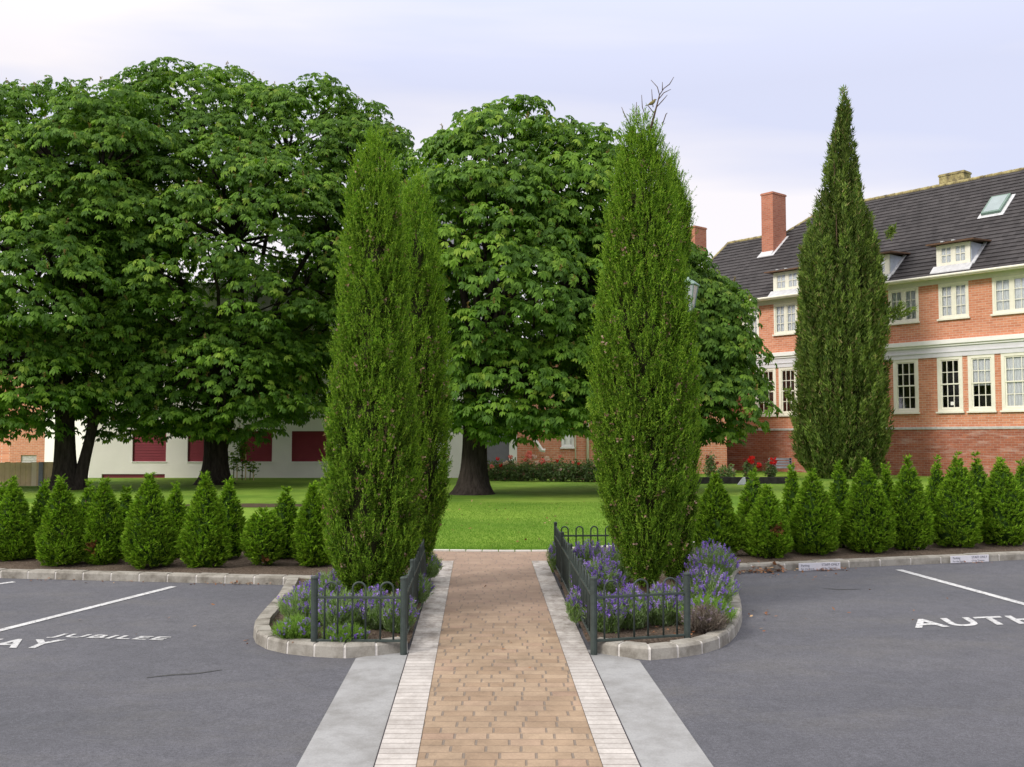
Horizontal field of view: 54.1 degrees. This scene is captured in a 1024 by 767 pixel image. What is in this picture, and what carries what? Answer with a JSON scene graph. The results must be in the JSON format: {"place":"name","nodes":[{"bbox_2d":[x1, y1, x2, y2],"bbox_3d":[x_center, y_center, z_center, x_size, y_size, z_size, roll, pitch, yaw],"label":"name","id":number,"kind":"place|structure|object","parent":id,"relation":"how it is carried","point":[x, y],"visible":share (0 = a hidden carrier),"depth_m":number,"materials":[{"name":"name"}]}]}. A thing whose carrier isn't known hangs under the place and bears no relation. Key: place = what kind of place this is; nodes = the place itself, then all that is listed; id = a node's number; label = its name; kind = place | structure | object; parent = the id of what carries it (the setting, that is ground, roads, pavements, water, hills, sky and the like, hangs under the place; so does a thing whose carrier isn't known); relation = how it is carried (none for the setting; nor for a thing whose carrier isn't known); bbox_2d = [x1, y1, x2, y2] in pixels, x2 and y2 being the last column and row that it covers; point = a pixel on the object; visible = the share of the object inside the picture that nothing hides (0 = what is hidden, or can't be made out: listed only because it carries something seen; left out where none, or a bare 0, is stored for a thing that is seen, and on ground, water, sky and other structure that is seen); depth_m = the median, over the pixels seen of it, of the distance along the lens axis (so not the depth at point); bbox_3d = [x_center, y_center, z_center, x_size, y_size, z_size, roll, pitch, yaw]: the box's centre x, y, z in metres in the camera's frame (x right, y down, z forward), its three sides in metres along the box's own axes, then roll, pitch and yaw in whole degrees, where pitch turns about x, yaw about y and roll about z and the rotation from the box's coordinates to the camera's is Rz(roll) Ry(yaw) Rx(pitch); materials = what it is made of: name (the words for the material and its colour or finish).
{"place":"outdoors","nodes":[
{"label":"outdoors","id":0,"kind":"place"},
{"bbox_2d":[0,551,408,575],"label":"hedge strip soil","id":1,"kind":"structure","parent":0,"point":[241,564],"depth_m":10.76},
{"bbox_2d":[0,475,35,560],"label":"conical thuja shrub","id":2,"kind":"object","parent":1,"relation":"on","point":[17,539],"visible":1,"depth_m":11.16,"materials":[{"name":"green plant"}]},
{"bbox_2d":[30,477,50,557],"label":"conical thuja shrub","id":3,"kind":"object","parent":1,"relation":"on","point":[42,496],"visible":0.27,"depth_m":11.45,"materials":[{"name":"green plant"}]},
{"bbox_2d":[33,473,84,565],"bbox_3d":[-4.950,1.506,10.965,0.601,1.044,0.616,-2,-1,0],"label":"conical thuja shrub","id":4,"kind":"object","parent":1,"relation":"on","point":[58,536],"visible":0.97,"depth_m":10.83,"materials":[{"name":"green plant"}]},
{"bbox_2d":[77,479,95,525],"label":"conical thuja shrub","id":5,"kind":"object","parent":1,"relation":"on","point":[86,499],"visible":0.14,"depth_m":11.47,"materials":[{"name":"green plant"}]},
{"bbox_2d":[80,476,126,564],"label":"conical thuja shrub","id":6,"kind":"object","parent":1,"relation":"on","point":[104,526],"visible":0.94,"depth_m":10.94,"materials":[{"name":"green plant"}]},
{"bbox_2d":[117,485,133,557],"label":"conical thuja shrub","id":7,"kind":"object","parent":1,"relation":"on","point":[125,499],"visible":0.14,"depth_m":11.44,"materials":[{"name":"green plant"}]},
{"bbox_2d":[118,471,180,569],"bbox_3d":[-3.876,1.484,10.814,0.655,1.076,0.676,-2,-2,0],"label":"conical thuja shrub","id":8,"kind":"object","parent":1,"relation":"on","point":[149,532],"visible":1,"depth_m":10.68,"materials":[{"name":"green plant"}]},
{"bbox_2d":[164,481,187,557],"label":"conical thuja shrub","id":9,"kind":"object","parent":1,"relation":"on","point":[175,500],"visible":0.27,"depth_m":11.45,"materials":[{"name":"green plant"}]},
{"bbox_2d":[173,471,232,567],"bbox_3d":[-3.303,1.476,10.820,0.619,1.093,0.605,-1,-2,0],"label":"conical thuja shrub","id":10,"kind":"object","parent":1,"relation":"on","point":[204,538],"visible":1,"depth_m":10.68,"materials":[{"name":"green plant"}]},
{"bbox_2d":[219,475,246,558],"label":"conical thuja shrub","id":11,"kind":"object","parent":1,"relation":"on","point":[230,500],"visible":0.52,"depth_m":11.43,"materials":[{"name":"green plant"}]},
{"bbox_2d":[239,506,286,564],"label":"round thuja shrub","id":12,"kind":"object","parent":1,"relation":"on","point":[263,538],"visible":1,"depth_m":10.73,"materials":[{"name":"green plant"}]},
{"bbox_2d":[271,486,299,558],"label":"conical thuja shrub","id":13,"kind":"object","parent":1,"relation":"on","point":[286,509],"visible":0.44,"depth_m":11.39,"materials":[{"name":"green plant"}]},
{"bbox_2d":[290,480,331,565],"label":"conical thuja shrub","id":14,"kind":"object","parent":1,"relation":"on","point":[308,540],"visible":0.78,"depth_m":10.76,"materials":[{"name":"green plant"}]},
{"bbox_2d":[270,563,429,642],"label":"garden bed soil","id":15,"kind":"structure","parent":0,"point":[373,635],"depth_m":7.85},
{"bbox_2d":[269,611,322,639],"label":"lavender bush","id":16,"kind":"object","parent":15,"relation":"on","point":[298,626],"visible":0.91,"depth_m":7.20,"materials":[{"name":"green plant"}]},
{"bbox_2d":[273,580,333,622],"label":"lavender bush","id":17,"kind":"object","parent":15,"relation":"on","point":[296,600],"visible":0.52,"depth_m":7.74,"materials":[{"name":"green plant"}]},
{"bbox_2d":[301,568,346,595],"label":"lavender bush","id":18,"kind":"object","parent":15,"relation":"on","point":[323,579],"visible":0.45,"depth_m":8.79,"materials":[{"name":"green plant"}]},
{"bbox_2d":[318,586,364,629],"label":"lavender bush","id":19,"kind":"object","parent":15,"relation":"on","point":[344,611],"visible":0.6,"depth_m":7.53,"materials":[{"name":"green plant"}]},
{"bbox_2d":[319,620,371,641],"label":"lavender bush","id":20,"kind":"object","parent":15,"relation":"on","point":[344,632],"visible":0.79,"depth_m":7.13,"materials":[{"name":"green plant"}]},
{"bbox_2d":[311,539,426,654],"bbox_3d":[-1.127,1.732,8.799,0.689,0.720,3.535,0,-3,-2],"label":"hoop top fence","id":21,"kind":"object","parent":15,"relation":"on","point":[408,584],"visible":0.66,"depth_m":7.08,"materials":[{"name":"black metal"}]},
{"bbox_2d":[349,583,391,629],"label":"lavender bush","id":22,"kind":"object","parent":15,"relation":"on","point":[372,614],"visible":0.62,"depth_m":7.57,"materials":[{"name":"green plant"}]},
{"bbox_2d":[316,121,428,595],"bbox_3d":[-1.178,-0.154,8.523,0.960,4.212,0.958,0,-3,0],"label":"upright juniper","id":23,"kind":"object","parent":15,"relation":"on","point":[372,505],"visible":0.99,"depth_m":8.30,"materials":[{"name":"green plant"}]},
{"bbox_2d":[378,588,421,633],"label":"lavender bush","id":24,"kind":"object","parent":15,"relation":"on","point":[386,614],"visible":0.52,"depth_m":7.51,"materials":[{"name":"green plant"}]},
{"bbox_2d":[395,570,435,604],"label":"lavender bush","id":25,"kind":"object","parent":15,"relation":"on","point":[425,587],"visible":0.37,"depth_m":8.68,"materials":[{"name":"green plant"}]},
{"bbox_2d":[395,164,456,567],"bbox_3d":[-0.947,-0.088,9.816,0.833,4.158,0.872,0,-3,0],"label":"upright juniper","id":26,"kind":"object","parent":15,"relation":"on","point":[427,306],"visible":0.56,"depth_m":9.69,"materials":[{"name":"green plant"}]},
{"bbox_2d":[426,553,443,577],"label":"lavender bush","id":27,"kind":"object","parent":15,"relation":"on","point":[434,567],"visible":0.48,"depth_m":10.05,"materials":[{"name":"green plant"}]},
{"bbox_2d":[0,469,987,572],"bbox_3d":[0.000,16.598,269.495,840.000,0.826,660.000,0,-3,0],"label":"lawn","id":28,"kind":"structure","parent":0,"point":[269,490],"depth_m":24.01,"materials":[{"name":"green plant"}]},
{"bbox_2d":[0,327,44,462],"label":"brick house","id":29,"kind":"structure","parent":28,"relation":"on","point":[22,449],"depth_m":49.91,"materials":[{"name":"brick"}]},
{"bbox_2d":[0,462,52,486],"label":"timber fence","id":30,"kind":"object","parent":28,"relation":"on","point":[31,474],"visible":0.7,"depth_m":28.49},
{"bbox_2d":[0,75,195,489],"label":"horse chestnut tree","id":31,"kind":"object","parent":28,"relation":"on","point":[25,150],"visible":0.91,"depth_m":25.57,"materials":[{"name":"green plant"}]},
{"bbox_2d":[24,57,444,484],"bbox_3d":[-8.704,-3.293,30.616,11.825,13.093,11.041,-2,-4,34],"label":"horse chestnut tree","id":32,"kind":"object","parent":28,"relation":"on","point":[263,359],"visible":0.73,"depth_m":27.61,"materials":[{"name":"green plant"}]},
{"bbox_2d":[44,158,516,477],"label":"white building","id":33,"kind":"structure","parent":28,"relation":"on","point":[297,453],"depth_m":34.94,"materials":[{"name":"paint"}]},
{"bbox_2d":[487,434,508,477],"bbox_3d":[-0.686,2.568,34.987,1.173,2.034,0.050,0,-3,0],"label":"door","id":34,"kind":"structure","parent":33,"relation":"in","point":[501,450],"depth_m":34.97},
{"bbox_2d":[487,457,508,480],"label":"rose bush","id":35,"kind":"object","parent":28,"relation":"on","point":[492,469],"visible":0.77,"depth_m":32.38,"materials":[{"name":"green plant"}]},
{"bbox_2d":[496,454,521,480],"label":"rose bush","id":36,"kind":"object","parent":28,"relation":"on","point":[509,468],"visible":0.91,"depth_m":32.21,"materials":[{"name":"green plant"}]},
{"bbox_2d":[392,94,634,495],"bbox_3d":[-0.328,-2.078,25.139,7.844,10.102,8.152,2,-4,-30],"label":"horse chestnut tree","id":37,"kind":"object","parent":28,"relation":"on","point":[539,220],"visible":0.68,"depth_m":22.87,"materials":[{"name":"green plant"}]},
{"bbox_2d":[515,451,540,480],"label":"rose bush","id":38,"kind":"object","parent":28,"relation":"on","point":[526,473],"visible":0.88,"depth_m":32.06,"materials":[{"name":"green plant"}]},
{"bbox_2d":[530,456,557,480],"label":"rose bush","id":39,"kind":"object","parent":28,"relation":"on","point":[543,465],"visible":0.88,"depth_m":31.86,"materials":[{"name":"green plant"}]},
{"bbox_2d":[545,455,569,481],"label":"rose bush","id":40,"kind":"object","parent":28,"relation":"on","point":[559,467],"visible":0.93,"depth_m":31.76,"materials":[{"name":"green plant"}]},
{"bbox_2d":[562,459,587,481],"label":"rose bush","id":41,"kind":"object","parent":28,"relation":"on","point":[573,471],"visible":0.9,"depth_m":31.59,"materials":[{"name":"green plant"}]},
{"bbox_2d":[578,457,599,481],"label":"rose bush","id":42,"kind":"object","parent":28,"relation":"on","point":[589,475],"visible":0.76,"depth_m":31.47,"materials":[{"name":"green plant"}]},
{"bbox_2d":[517,334,726,473],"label":"brick wing","id":43,"kind":"structure","parent":28,"relation":"on","point":[572,448],"depth_m":38.91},
{"bbox_2d":[554,240,783,450],"bbox_3d":[3.992,-0.753,26.744,6.014,7.603,6.931,0,-3,0],"label":"horse chestnut tree","id":44,"kind":"object","parent":28,"relation":"on","point":[727,341],"visible":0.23,"depth_m":25.00,"materials":[{"name":"green plant"}]},
{"bbox_2d":[697,477,787,483],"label":"rose bed wall","id":45,"kind":"structure","parent":28,"relation":"on","point":[763,480],"depth_m":30.27,"materials":[{"name":"stone"}]},
{"bbox_2d":[784,84,917,478],"bbox_3d":[11.460,-3.577,35.261,4.125,14.226,3.679,2,-4,-32],"label":"tall cypress tree","id":46,"kind":"object","parent":28,"relation":"on","point":[839,408],"visible":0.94,"depth_m":34.25,"materials":[{"name":"green plant"}]},
{"bbox_2d":[690,167,1023,477],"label":"brick hall","id":47,"kind":"structure","parent":28,"relation":"on","point":[952,251],"depth_m":37.08,"materials":[{"name":"brick"}]},
{"bbox_2d":[772,302,797,335],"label":"window","id":48,"kind":"structure","parent":47,"relation":"in","point":[785,314],"depth_m":41.43,"materials":[{"name":"beige paint"}]},
{"bbox_2d":[778,367,797,416],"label":"window","id":49,"kind":"structure","parent":47,"relation":"in","point":[781,369],"depth_m":41.40,"materials":[{"name":"beige paint"}]},
{"bbox_2d":[888,287,919,325],"bbox_3d":[14.633,-2.881,37.461,0.170,1.339,1.291,3,-4,-40],"label":"window","id":50,"kind":"structure","parent":47,"relation":"in","point":[909,295],"depth_m":37.40,"materials":[{"name":"beige paint"}]},
{"bbox_2d":[893,359,919,413],"bbox_3d":[14.647,0.114,37.274,0.160,2.045,1.087,3,-4,-40],"label":"window","id":51,"kind":"structure","parent":47,"relation":"in","point":[898,410],"depth_m":37.29,"materials":[{"name":"beige paint"}]},
{"bbox_2d":[936,356,964,412],"bbox_3d":[15.727,0.043,35.988,0.160,2.045,1.033,3,-4,-40],"label":"window","id":52,"kind":"structure","parent":47,"relation":"in","point":[941,409],"depth_m":35.98,"materials":[{"name":"beige paint"}]},
{"bbox_2d":[937,281,969,320],"bbox_3d":[15.859,-2.961,36.004,0.170,1.339,1.200,3,-4,-40],"label":"window","id":53,"kind":"structure","parent":47,"relation":"in","point":[953,298],"depth_m":36.00,"materials":[{"name":"beige paint"}]},
{"bbox_2d":[967,354,996,412],"bbox_3d":[16.456,-0.004,35.128,0.170,2.045,1.039,3,-4,-40],"label":"window","id":54,"kind":"structure","parent":47,"relation":"in","point":[981,368],"depth_m":35.19,"materials":[{"name":"beige paint"}]},
{"bbox_2d":[990,274,1023,315],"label":"window","id":55,"kind":"structure","parent":47,"relation":"in","point":[1007,291],"depth_m":34.58,"materials":[{"name":"beige paint"}]},
{"bbox_2d":[1000,352,1023,411],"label":"window","id":56,"kind":"structure","parent":47,"relation":"in","point":[1012,364],"depth_m":34.36,"materials":[{"name":"beige paint"}]},
{"bbox_2d":[416,551,602,766],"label":"brick path","id":57,"kind":"structure","parent":0,"point":[491,703],"depth_m":6.36,"materials":[{"name":"brick"}]},
{"bbox_2d":[375,561,452,766],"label":"path edging","id":58,"kind":"object","parent":57,"relation":"on","point":[400,745],"visible":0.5,"depth_m":6.18,"materials":[{"name":"stone"}]},
{"bbox_2d":[30,500,983,667],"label":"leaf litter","id":59,"kind":"object","parent":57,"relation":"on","point":[774,563],"visible":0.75,"depth_m":10.73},
{"bbox_2d":[532,561,639,766],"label":"path edging","id":60,"kind":"object","parent":57,"relation":"on","point":[613,746],"visible":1,"depth_m":6.22,"materials":[{"name":"stone"}]},
{"bbox_2d":[0,560,1023,766],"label":"car park asphalt","id":61,"kind":"object","parent":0,"point":[809,676],"visible":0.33,"depth_m":6.46,"materials":[{"name":"asphalt"}]},
{"bbox_2d":[0,586,175,630],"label":"painted line","id":62,"kind":"object","parent":61,"relation":"on","point":[78,610],"visible":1,"depth_m":8.73,"materials":[{"name":"paint"}]},
{"bbox_2d":[0,568,314,584],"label":"kerb","id":63,"kind":"structure","parent":61,"relation":"on","point":[221,578],"depth_m":10.17,"materials":[{"name":"concrete"}]},
{"bbox_2d":[253,577,407,657],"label":"kerb","id":64,"kind":"structure","parent":61,"relation":"on","point":[264,637],"depth_m":7.08,"materials":[{"name":"concrete"}]},
{"bbox_2d":[296,649,409,766],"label":"concrete apron","id":65,"kind":"object","parent":61,"relation":"on","point":[349,732],"visible":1,"depth_m":5.59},
{"bbox_2d":[588,650,712,766],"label":"concrete apron","id":66,"kind":"object","parent":61,"relation":"on","point":[657,732],"visible":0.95,"depth_m":5.59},
{"bbox_2d":[597,568,741,659],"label":"kerb","id":67,"kind":"structure","parent":61,"relation":"on","point":[709,641],"depth_m":7.06,"materials":[{"name":"concrete"}]},
{"bbox_2d":[733,551,1023,572],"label":"kerb","id":68,"kind":"structure","parent":61,"relation":"on","point":[909,560],"depth_m":11.22,"materials":[{"name":"concrete"}]},
{"bbox_2d":[798,562,839,570],"bbox_3d":[3.344,1.988,10.897,0.508,0.080,0.012,1,-3,-15],"label":"kerb plaque","id":69,"kind":"object","parent":68,"relation":"attached to","point":[818,566],"visible":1,"depth_m":10.89,"materials":[{"name":"white plastic"}]},
{"bbox_2d":[950,555,988,562],"bbox_3d":[5.237,2.006,11.470,0.528,0.080,0.012,1,-3,-17],"label":"kerb plaque","id":70,"kind":"object","parent":68,"relation":"attached to","point":[970,558],"visible":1,"depth_m":11.46,"materials":[{"name":"white plastic"}]},
{"bbox_2d":[898,570,1023,604],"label":"painted line","id":71,"kind":"object","parent":61,"relation":"on","point":[974,590],"visible":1,"depth_m":9.79,"materials":[{"name":"paint"}]},
{"bbox_2d":[915,616,1023,627],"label":"painted lettering","id":72,"kind":"object","parent":61,"relation":"on","point":[920,623],"visible":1,"depth_m":8.18,"materials":[{"name":"paint"}]},
{"bbox_2d":[0,0,1023,338],"label":"sky","id":73,"kind":"structure","parent":0,"point":[936,87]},
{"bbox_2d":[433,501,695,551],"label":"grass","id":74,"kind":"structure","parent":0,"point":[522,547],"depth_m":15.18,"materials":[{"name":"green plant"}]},
{"bbox_2d":[548,559,703,643],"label":"garden bed soil","id":75,"kind":"structure","parent":0,"point":[658,630],"depth_m":7.58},
{"bbox_2d":[565,584,581,623],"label":"lavender bush","id":76,"kind":"object","parent":75,"relation":"on","point":[573,602],"visible":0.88,"depth_m":7.90,"materials":[{"name":"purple plant"}]},
{"bbox_2d":[573,539,605,567],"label":"lavender bush","id":77,"kind":"object","parent":75,"relation":"on","point":[585,551],"visible":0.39,"depth_m":10.03,"materials":[{"name":"purple plant"}]},
{"bbox_2d":[570,557,625,595],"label":"lavender bush","id":78,"kind":"object","parent":75,"relation":"on","point":[602,573],"visible":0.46,"depth_m":8.66,"materials":[{"name":"purple plant"}]},
{"bbox_2d":[580,590,628,632],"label":"lavender bush","id":79,"kind":"object","parent":75,"relation":"on","point":[610,615],"visible":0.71,"depth_m":7.50,"materials":[{"name":"purple plant"}]},
{"bbox_2d":[596,543,632,583],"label":"lavender bush","id":80,"kind":"object","parent":75,"relation":"on","point":[611,553],"visible":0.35,"depth_m":9.65,"materials":[{"name":"purple plant"}]},
{"bbox_2d":[554,522,690,654],"bbox_3d":[0.957,1.735,8.889,1.024,0.725,3.696,0,-3,0],"label":"hoop top fence","id":81,"kind":"object","parent":75,"relation":"on","point":[569,563],"visible":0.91,"depth_m":7.25,"materials":[{"name":"black metal"}]},
{"bbox_2d":[613,583,653,629],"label":"lavender bush","id":82,"kind":"object","parent":75,"relation":"on","point":[640,611],"visible":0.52,"depth_m":7.65,"materials":[{"name":"purple plant"}]},
{"bbox_2d":[584,77,705,593],"bbox_3d":[1.118,-0.350,8.523,1.048,4.604,1.070,0,-3,0],"label":"upright juniper","id":83,"kind":"object","parent":75,"relation":"on","point":[642,377],"visible":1,"depth_m":8.29,"materials":[{"name":"green plant"}]},
{"bbox_2d":[644,580,683,625],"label":"lavender bush","id":84,"kind":"object","parent":75,"relation":"on","point":[669,613],"visible":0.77,"depth_m":7.75,"materials":[{"name":"green plant"}]},
{"bbox_2d":[662,146,707,581],"bbox_3d":[1.599,-0.201,9.929,0.682,4.393,0.645,0,-3,0],"label":"upright juniper","id":85,"kind":"object","parent":75,"relation":"on","point":[680,553],"visible":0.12,"depth_m":9.80,"materials":[{"name":"green plant"}]},
{"bbox_2d":[678,602,729,633],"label":"lavender bush","id":86,"kind":"object","parent":75,"relation":"on","point":[702,622],"visible":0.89,"depth_m":7.44,"materials":[{"name":"brown plant"}]},
{"bbox_2d":[671,592,739,623],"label":"lavender bush","id":87,"kind":"object","parent":75,"relation":"on","point":[703,600],"visible":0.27,"depth_m":7.67,"materials":[{"name":"green plant"}]},
{"bbox_2d":[669,564,742,603],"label":"lavender bush","id":88,"kind":"object","parent":75,"relation":"on","point":[710,581],"visible":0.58,"depth_m":8.37,"materials":[{"name":"purple plant"}]},
{"bbox_2d":[684,538,740,579],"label":"lavender bush","id":89,"kind":"object","parent":75,"relation":"on","point":[701,556],"visible":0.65,"depth_m":9.64,"materials":[{"name":"purple plant"}]},
{"bbox_2d":[601,540,1023,562],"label":"hedge strip soil","id":90,"kind":"structure","parent":0,"point":[934,548],"depth_m":11.87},
{"bbox_2d":[693,472,746,554],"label":"conical thuja shrub","id":91,"kind":"object","parent":90,"relation":"on","point":[718,520],"visible":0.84,"depth_m":11.59,"materials":[{"name":"green plant"}]},
{"bbox_2d":[736,466,761,546],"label":"conical thuja shrub","id":92,"kind":"object","parent":90,"relation":"on","point":[752,490],"visible":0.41,"depth_m":12.24,"materials":[{"name":"green plant"}]},
{"bbox_2d":[735,483,794,557],"bbox_3d":[2.930,1.597,11.603,0.663,0.899,0.690,2,-5,0],"label":"conical thuja shrub","id":93,"kind":"object","parent":90,"relation":"on","point":[766,531],"visible":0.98,"depth_m":11.47,"materials":[{"name":"green plant"}]},
{"bbox_2d":[780,463,799,548],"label":"conical thuja shrub","id":94,"kind":"object","parent":90,"relation":"on","point":[791,488],"visible":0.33,"depth_m":12.24,"materials":[{"name":"green plant"}]},
{"bbox_2d":[786,468,843,554],"bbox_3d":[3.560,1.523,11.857,0.724,1.065,0.731,0,-5,0],"label":"conical thuja shrub","id":95,"kind":"object","parent":90,"relation":"on","point":[814,527],"visible":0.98,"depth_m":11.70,"materials":[{"name":"green plant"}]},
{"bbox_2d":[828,459,851,547],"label":"conical thuja shrub","id":96,"kind":"object","parent":90,"relation":"on","point":[839,487],"visible":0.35,"depth_m":12.36,"materials":[{"name":"green plant"}]},
{"bbox_2d":[840,457,898,552],"bbox_3d":[4.242,1.466,12.003,0.715,1.190,0.693,0,-5,0],"label":"conical thuja shrub","id":97,"kind":"object","parent":90,"relation":"on","point":[868,520],"visible":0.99,"depth_m":11.83,"materials":[{"name":"green plant"}]},
{"bbox_2d":[879,461,893,528],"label":"conical thuja shrub","id":98,"kind":"object","parent":90,"relation":"on","point":[886,481],"visible":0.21,"depth_m":12.55,"materials":[{"name":"green plant"}]},
{"bbox_2d":[889,454,935,549],"bbox_3d":[4.816,1.455,12.221,0.635,1.222,0.633,-1,-3,0],"label":"conical thuja shrub","id":99,"kind":"object","parent":90,"relation":"on","point":[914,522],"visible":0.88,"depth_m":12.06,"materials":[{"name":"green plant"}]},
{"bbox_2d":[924,454,943,542],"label":"conical thuja shrub","id":100,"kind":"object","parent":90,"relation":"on","point":[936,479],"visible":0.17,"depth_m":12.78,"materials":[{"name":"green plant"}]},
{"bbox_2d":[930,451,983,547],"bbox_3d":[5.514,1.450,12.416,0.687,1.245,0.691,2,-4,-34],"label":"conical thuja shrub","id":101,"kind":"object","parent":90,"relation":"on","point":[957,520],"visible":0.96,"depth_m":12.27,"materials":[{"name":"green plant"}]},
{"bbox_2d":[968,451,987,539],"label":"conical thuja shrub","id":102,"kind":"object","parent":90,"relation":"on","point":[977,472],"visible":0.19,"depth_m":13.01,"materials":[{"name":"green plant"}]},
{"bbox_2d":[978,456,1023,545],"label":"conical thuja shrub","id":103,"kind":"object","parent":90,"relation":"on","point":[1002,504],"visible":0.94,"depth_m":12.49,"materials":[{"name":"green plant"}]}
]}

